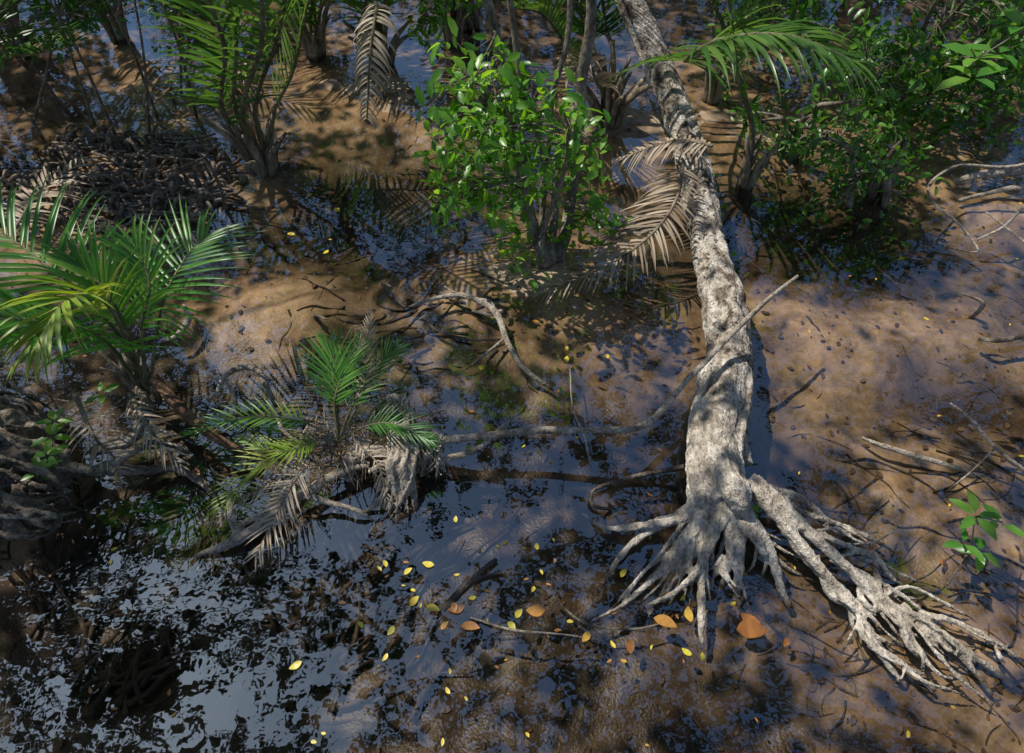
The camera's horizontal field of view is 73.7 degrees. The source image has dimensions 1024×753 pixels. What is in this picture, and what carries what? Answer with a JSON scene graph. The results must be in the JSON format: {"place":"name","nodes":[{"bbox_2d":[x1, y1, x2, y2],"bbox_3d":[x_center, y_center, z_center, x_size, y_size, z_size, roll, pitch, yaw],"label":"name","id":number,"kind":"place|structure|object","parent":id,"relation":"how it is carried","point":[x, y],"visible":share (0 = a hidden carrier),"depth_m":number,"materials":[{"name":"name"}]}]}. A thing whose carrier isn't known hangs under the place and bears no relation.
{"place":"outdoors","nodes":[
{"label":"outdoors","id":0,"kind":"place"},
{"bbox_2d":[0,0,1023,752],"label":"muddy ground","id":1,"kind":"structure","parent":0,"point":[706,694],"depth_m":4.20,"materials":[{"name":"brown soil"}]},
{"bbox_2d":[0,0,128,64],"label":"mangrove shrub","id":2,"kind":"object","parent":1,"relation":"on","point":[76,12],"visible":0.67,"depth_m":5.65,"materials":[{"name":"green plant"}]},
{"bbox_2d":[0,372,225,540],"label":"tree stump","id":3,"kind":"object","parent":1,"relation":"on","point":[21,432],"visible":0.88,"depth_m":3.55,"materials":[{"name":"grey wood"}]},
{"bbox_2d":[20,382,120,480],"bbox_3d":[-2.268,0.288,3.566,0.212,0.370,0.674,15,52,13],"label":"mangrove seedling","id":4,"kind":"object","parent":3,"relation":"on","point":[48,446],"visible":0.89,"depth_m":3.42,"materials":[{"name":"green plant"}]},
{"bbox_2d":[59,392,134,475],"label":"dead palm frond","id":5,"kind":"object","parent":3,"relation":"on","point":[76,397],"visible":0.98,"depth_m":3.63,"materials":[{"name":"brown plant"}]},
{"bbox_2d":[126,392,190,475],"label":"dead palm frond","id":6,"kind":"object","parent":3,"relation":"on","point":[135,404],"visible":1,"depth_m":3.61,"materials":[{"name":"brown plant"}]},
{"bbox_2d":[0,172,267,394],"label":"young palm","id":7,"kind":"object","parent":1,"relation":"on","point":[99,293],"visible":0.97,"depth_m":3.50,"materials":[{"name":"green plant"}]},
{"bbox_2d":[0,123,276,255],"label":"mangrove knee roots","id":8,"kind":"object","parent":1,"relation":"on","point":[126,163],"visible":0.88,"depth_m":5.42,"materials":[{"name":"brown plant"}]},
{"bbox_2d":[3,153,99,228],"bbox_3d":[-3.453,-1.402,5.102,0.577,0.163,0.808,24,54,19],"label":"dead palm frond","id":9,"kind":"object","parent":8,"relation":"on","point":[50,193],"visible":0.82,"depth_m":5.05,"materials":[{"name":"beige plant"}]},
{"bbox_2d":[124,0,226,19],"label":"mangrove shrub","id":10,"kind":"object","parent":1,"relation":"on","point":[171,12],"visible":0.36,"depth_m":7.17,"materials":[{"name":"green plant"}]},
{"bbox_2d":[149,374,271,458],"bbox_3d":[-1.661,0.257,3.711,0.716,0.371,0.139,21,53,17],"label":"brown palm stalk","id":11,"kind":"object","parent":1,"relation":"on","point":[175,402],"visible":0.78,"depth_m":3.66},
{"bbox_2d":[134,0,309,178],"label":"nypa palm","id":12,"kind":"object","parent":1,"relation":"on","point":[257,151],"visible":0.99,"depth_m":4.80,"materials":[{"name":"green plant"}]},
{"bbox_2d":[159,304,296,442],"bbox_3d":[-1.749,-0.052,4.081,1.425,0.260,0.280,37,59,27],"label":"curved root","id":13,"kind":"object","parent":1,"relation":"in","point":[237,368],"visible":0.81,"depth_m":3.93,"materials":[{"name":"brown wood"}]},
{"bbox_2d":[404,0,482,59],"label":"mangrove shrub","id":14,"kind":"object","parent":1,"relation":"on","point":[439,18],"visible":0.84,"depth_m":5.86,"materials":[{"name":"green plant"}]},
{"bbox_2d":[409,286,553,390],"bbox_3d":[-0.187,-0.249,4.325,0.412,0.175,1.128,-30,56,-23],"label":"arched root","id":15,"kind":"object","parent":1,"relation":"on","point":[495,312],"visible":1,"depth_m":4.34,"materials":[{"name":"grey wood"}]},
{"bbox_2d":[22,64,984,329],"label":"breathing roots","id":16,"kind":"object","parent":1,"relation":"on","point":[390,294],"visible":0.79,"depth_m":5.09,"materials":[{"name":"brown plant"}]},
{"bbox_2d":[0,64,1023,752],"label":"submerged roots","id":17,"kind":"object","parent":1,"relation":"on","point":[136,676],"visible":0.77,"depth_m":3.46,"materials":[{"name":"brown wood"}]},
{"bbox_2d":[0,53,1023,752],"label":"leaf litter","id":18,"kind":"object","parent":1,"relation":"on","point":[852,719],"visible":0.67,"depth_m":3.51,"materials":[{"name":"brown plant"}]},
{"bbox_2d":[411,0,633,291],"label":"mangrove shrub","id":19,"kind":"object","parent":1,"relation":"on","point":[550,247],"visible":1,"depth_m":4.07,"materials":[{"name":"green plant"}]},
{"bbox_2d":[543,585,659,629],"bbox_3d":[0.442,1.102,3.261,0.586,0.032,0.225,0,50,0],"label":"fallen stick","id":20,"kind":"object","parent":1,"relation":"on","point":[577,618],"visible":1,"depth_m":3.19,"materials":[{"name":"wood"}]},
{"bbox_2d":[526,160,702,304],"bbox_3d":[0.781,-0.862,4.533,1.386,0.560,0.617,-32,57,-24],"label":"dead palm frond","id":21,"kind":"object","parent":1,"relation":"on","point":[620,254],"visible":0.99,"depth_m":4.51,"materials":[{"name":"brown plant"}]},
{"bbox_2d":[723,0,778,199],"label":"nypa palm","id":22,"kind":"object","parent":1,"relation":"on","point":[751,169],"visible":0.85,"depth_m":5.23,"materials":[{"name":"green plant"}]},
{"bbox_2d":[702,0,886,74],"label":"mangrove shrub","id":23,"kind":"object","parent":1,"relation":"on","point":[800,8],"visible":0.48,"depth_m":6.03,"materials":[{"name":"green plant"}]},
{"bbox_2d":[573,0,1023,715],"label":"fallen tree trunk","id":24,"kind":"object","parent":1,"relation":"on","point":[723,492],"visible":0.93,"depth_m":3.38,"materials":[{"name":"grey wood"}]},
{"bbox_2d":[438,275,798,443],"bbox_3d":[0.670,0.053,3.709,2.312,0.462,0.482,-17,52,-14],"label":"bent branch","id":25,"kind":"object","parent":24,"relation":"on","point":[661,410],"visible":0.96,"depth_m":3.64,"materials":[{"name":"grey wood"}]},
{"bbox_2d":[610,134,713,176],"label":"dead palm frond","id":26,"kind":"object","parent":24,"relation":"on","point":[685,140],"visible":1,"depth_m":4.82,"materials":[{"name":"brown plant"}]},
{"bbox_2d":[721,82,906,192],"bbox_3d":[2.249,-1.928,5.254,1.596,0.988,1.184,0,50,0],"label":"mangrove shrub","id":27,"kind":"object","parent":1,"relation":"on","point":[793,133],"visible":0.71,"depth_m":5.20,"materials":[{"name":"green plant"}]},
{"bbox_2d":[785,109,950,226],"bbox_3d":[2.588,-1.552,5.069,1.222,0.839,0.804,-19,53,-15],"label":"mangrove shrub","id":28,"kind":"object","parent":1,"relation":"on","point":[886,175],"visible":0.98,"depth_m":5.03,"materials":[{"name":"green plant"}]},
{"bbox_2d":[810,0,1023,148],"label":"mangrove shrub","id":29,"kind":"object","parent":1,"relation":"on","point":[900,87],"visible":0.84,"depth_m":5.36,"materials":[{"name":"green plant"}]},
{"bbox_2d":[861,436,977,476],"bbox_3d":[2.255,0.449,3.769,0.613,0.092,0.077,19,52,15],"label":"fallen stick","id":30,"kind":"object","parent":1,"relation":"on","point":[907,453],"visible":0.97,"depth_m":3.73,"materials":[{"name":"grey wood"}]},
{"bbox_2d":[944,544,976,586],"bbox_3d":[2.153,0.905,3.274,0.101,0.227,0.127,0,50,0],"label":"fallen stick","id":31,"kind":"object","parent":1,"relation":"on","point":[957,570],"visible":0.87,"depth_m":3.27,"materials":[{"name":"grey wood"}]},
{"bbox_2d":[927,163,1023,252],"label":"bank branch","id":32,"kind":"object","parent":1,"relation":"on","point":[1005,170],"visible":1,"depth_m":5.10,"materials":[{"name":"grey wood"}]},
{"bbox_2d":[941,403,1023,496],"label":"fallen stick","id":33,"kind":"object","parent":1,"relation":"on","point":[990,442],"visible":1,"depth_m":3.76,"materials":[{"name":"brown wood"}]},
{"bbox_2d":[942,489,1023,571],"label":"mangrove seedling","id":34,"kind":"object","parent":1,"relation":"on","point":[988,527],"visible":0.95,"depth_m":3.16,"materials":[{"name":"green plant"}]},
{"bbox_2d":[978,333,1023,342],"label":"fallen stick","id":35,"kind":"object","parent":1,"relation":"on","point":[1005,339],"visible":1,"depth_m":4.29,"materials":[{"name":"grey wood"}]},
{"bbox_2d":[935,9,1023,90],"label":"hanging leaf sprig","id":36,"kind":"object","parent":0,"point":[1016,16],"visible":1,"depth_m":2.79,"materials":[{"name":"green plant"}]},
{"label":"creek water","id":37,"kind":"structure","parent":0,"visible":0},
{"bbox_2d":[0,0,105,98],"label":"nypa palm","id":38,"kind":"object","parent":37,"relation":"on","point":[31,50],"visible":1,"depth_m":4.71,"materials":[{"name":"green plant"}]},
{"bbox_2d":[76,0,129,44],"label":"nypa palm","id":39,"kind":"object","parent":37,"relation":"on","point":[112,27],"visible":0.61,"depth_m":7.00,"materials":[{"name":"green plant"}]},
{"bbox_2d":[30,0,197,140],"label":"dead palm stalks","id":40,"kind":"object","parent":37,"relation":"on","point":[143,76],"visible":0.86,"depth_m":5.43,"materials":[{"name":"brown plant"}]},
{"bbox_2d":[157,59,246,93],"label":"dead palm frond","id":41,"kind":"object","parent":37,"relation":"on","point":[192,71],"visible":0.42,"depth_m":6.33,"materials":[{"name":"brown plant"}]},
{"bbox_2d":[195,425,376,557],"bbox_3d":[-1.205,0.562,3.601,0.913,0.194,0.591,-10,51,-9],"label":"driftwood log","id":42,"kind":"object","parent":37,"relation":"on","point":[237,536],"visible":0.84,"depth_m":3.48,"materials":[{"name":"grey wood"}]},
{"bbox_2d":[203,461,314,531],"bbox_3d":[-1.310,0.603,3.519,0.632,0.185,0.204,-20,53,-16],"label":"dead palm frond","id":43,"kind":"object","parent":42,"relation":"on","point":[258,495],"visible":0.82,"depth_m":3.49,"materials":[{"name":"brown plant"}]},
{"bbox_2d":[242,469,308,571],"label":"dead palm frond","id":44,"kind":"object","parent":42,"relation":"on","point":[261,545],"visible":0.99,"depth_m":3.43,"materials":[{"name":"beige plant"}]},
{"bbox_2d":[276,0,331,62],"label":"nypa palm","id":45,"kind":"object","parent":37,"relation":"on","point":[313,43],"visible":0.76,"depth_m":6.69,"materials":[{"name":"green plant"}]},
{"bbox_2d":[178,307,441,523],"bbox_3d":[-1.050,0.267,3.594,1.352,0.600,0.897,-24,54,-19],"label":"young palm","id":46,"kind":"object","parent":37,"relation":"on","point":[344,367],"visible":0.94,"depth_m":3.62,"materials":[{"name":"green plant"}]},
{"bbox_2d":[323,0,415,128],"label":"nypa palm","id":47,"kind":"object","parent":37,"relation":"on","point":[372,40],"visible":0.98,"depth_m":5.40,"materials":[{"name":"grey plant"}]},
{"bbox_2d":[340,393,505,519],"bbox_3d":[-0.554,0.432,3.674,0.791,0.291,0.737,23,54,18],"label":"broken stump","id":48,"kind":"object","parent":37,"relation":"on","point":[406,461],"visible":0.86,"depth_m":3.60,"materials":[{"name":"grey wood"}]},
{"bbox_2d":[354,440,392,504],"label":"dead palm frond","id":49,"kind":"object","parent":48,"relation":"on","point":[375,460],"visible":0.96,"depth_m":3.55,"materials":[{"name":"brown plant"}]},
{"bbox_2d":[424,0,476,48],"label":"nypa palm","id":50,"kind":"object","parent":37,"relation":"on","point":[459,22],"visible":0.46,"depth_m":6.94,"materials":[{"name":"plant"}]},
{"bbox_2d":[421,318,511,340],"bbox_3d":[-0.315,-0.276,4.401,0.624,0.057,0.135,12,51,10],"label":"fallen stick","id":51,"kind":"object","parent":37,"relation":"on","point":[432,327],"visible":0.94,"depth_m":4.36,"materials":[{"name":"brown wood"}]},
{"bbox_2d":[440,558,506,612],"bbox_3d":[-0.199,1.019,3.320,0.361,0.063,0.099,-27,55,-21],"label":"fallen stick","id":52,"kind":"object","parent":37,"relation":"on","point":[461,590],"visible":1,"depth_m":3.31,"materials":[{"name":"brown wood"}]},
{"bbox_2d":[470,617,597,640],"bbox_3d":[0.100,1.187,3.177,0.606,0.039,0.038,7,50,6],"label":"fallen stick","id":53,"kind":"object","parent":37,"relation":"on","point":[514,630],"visible":1,"depth_m":3.17,"materials":[{"name":"brown wood"}]},
{"bbox_2d":[49,147,1023,745],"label":"floating leaves","id":54,"kind":"object","parent":37,"relation":"on","point":[749,627],"visible":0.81,"depth_m":3.21,"materials":[{"name":"yellow plant"}]},
{"bbox_2d":[502,0,648,129],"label":"nypa palm","id":55,"kind":"object","parent":37,"relation":"on","point":[615,103],"visible":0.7,"depth_m":5.69,"materials":[{"name":"green plant"}]},
{"bbox_2d":[569,368,591,470],"bbox_3d":[0.376,0.237,3.931,0.042,0.096,0.670,-6,50,-5],"label":"fallen stick","id":56,"kind":"object","parent":37,"relation":"on","point":[577,419],"visible":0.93,"depth_m":3.90,"materials":[{"name":"brown wood"}]},
{"bbox_2d":[588,464,684,510],"bbox_3d":[0.651,0.564,3.632,0.539,0.157,0.152,-20,53,-16],"label":"twisted root","id":57,"kind":"object","parent":37,"relation":"on","point":[681,467],"visible":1,"depth_m":3.64,"materials":[{"name":"brown wood"}]},
{"bbox_2d":[607,0,886,105],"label":"nypa palm","id":58,"kind":"object","parent":37,"relation":"on","point":[716,77],"visible":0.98,"depth_m":4.41,"materials":[{"name":"green plant"}]}
]}

